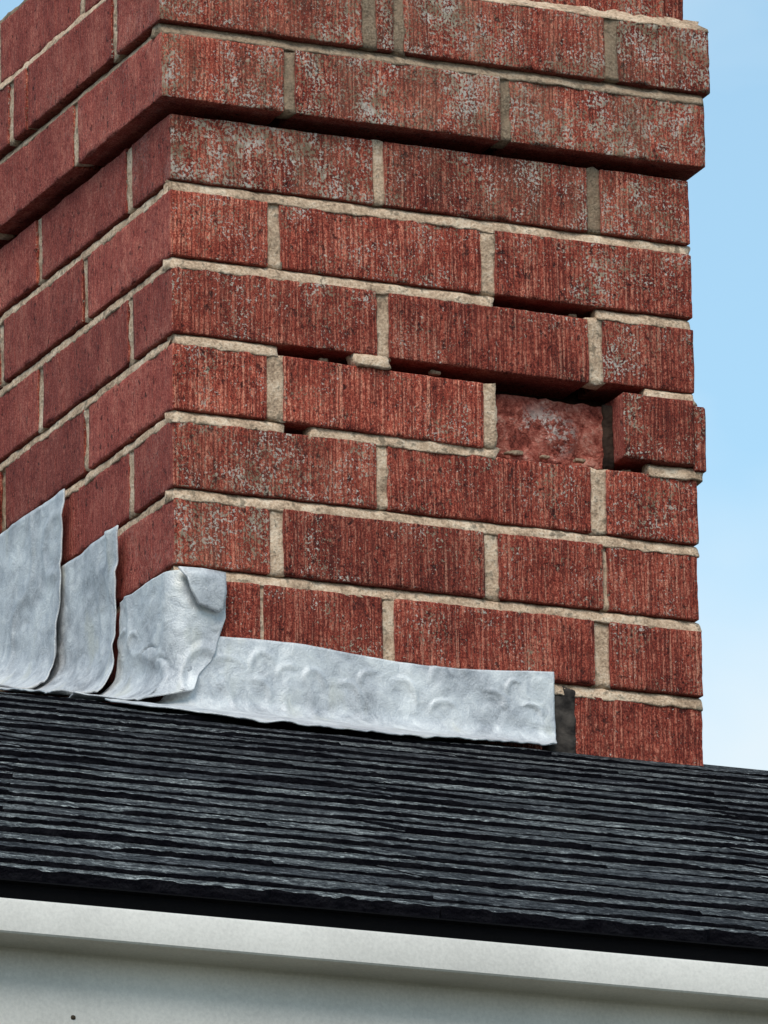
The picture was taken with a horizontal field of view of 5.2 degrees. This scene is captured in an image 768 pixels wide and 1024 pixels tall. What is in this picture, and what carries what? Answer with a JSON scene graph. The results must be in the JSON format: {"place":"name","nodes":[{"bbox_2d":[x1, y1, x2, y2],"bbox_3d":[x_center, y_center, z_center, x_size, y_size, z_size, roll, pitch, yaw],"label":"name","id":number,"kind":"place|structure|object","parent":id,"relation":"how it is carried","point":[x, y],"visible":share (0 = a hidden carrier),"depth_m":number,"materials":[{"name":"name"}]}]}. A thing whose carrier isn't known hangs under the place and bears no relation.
{"place":"outdoors","nodes":[
{"label":"outdoors","id":0,"kind":"place"},
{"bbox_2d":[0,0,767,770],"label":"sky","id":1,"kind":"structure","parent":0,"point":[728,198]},
{"label":"ground","id":2,"kind":"structure","parent":0,"visible":0},
{"bbox_2d":[0,691,767,966],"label":"roof","id":3,"kind":"structure","parent":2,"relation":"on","point":[133,807],"depth_m":6.15,"materials":[{"name":"asphalt"}]},
{"bbox_2d":[0,0,709,765],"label":"brick chimney","id":4,"kind":"object","parent":3,"relation":"on","point":[356,326],"visible":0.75,"depth_m":7.66,"materials":[{"name":"red brick"}]},
{"bbox_2d":[0,489,64,688],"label":"lead step flashing","id":5,"kind":"object","parent":4,"relation":"attached to","point":[30,564],"visible":0.99,"depth_m":7.76,"materials":[{"name":"grey metal"}]},
{"bbox_2d":[0,525,118,695],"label":"lead step flashing","id":6,"kind":"object","parent":4,"relation":"attached to","point":[86,633],"visible":1,"depth_m":7.63,"materials":[{"name":"grey metal"}]},
{"bbox_2d":[60,566,226,701],"bbox_3d":[-0.218,0.117,7.484,0.149,0.120,0.088,-16,-22,41],"label":"lead corner flashing","id":7,"kind":"object","parent":4,"relation":"attached to","point":[163,616],"visible":0.88,"depth_m":7.47,"materials":[{"name":"grey metal"}]},
{"bbox_2d":[105,636,556,745],"bbox_3d":[-0.030,0.162,7.464,0.435,0.109,0.147,6,-18,-23],"label":"lead apron flashing","id":8,"kind":"object","parent":4,"relation":"attached to","point":[262,681],"visible":1,"depth_m":7.51,"materials":[{"name":"grey metal"}]},
{"bbox_2d":[0,898,767,1023],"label":"fascia board","id":9,"kind":"object","parent":3,"relation":"attached to","point":[62,963],"visible":1,"depth_m":5.26,"materials":[{"name":"white paint"}]}
]}

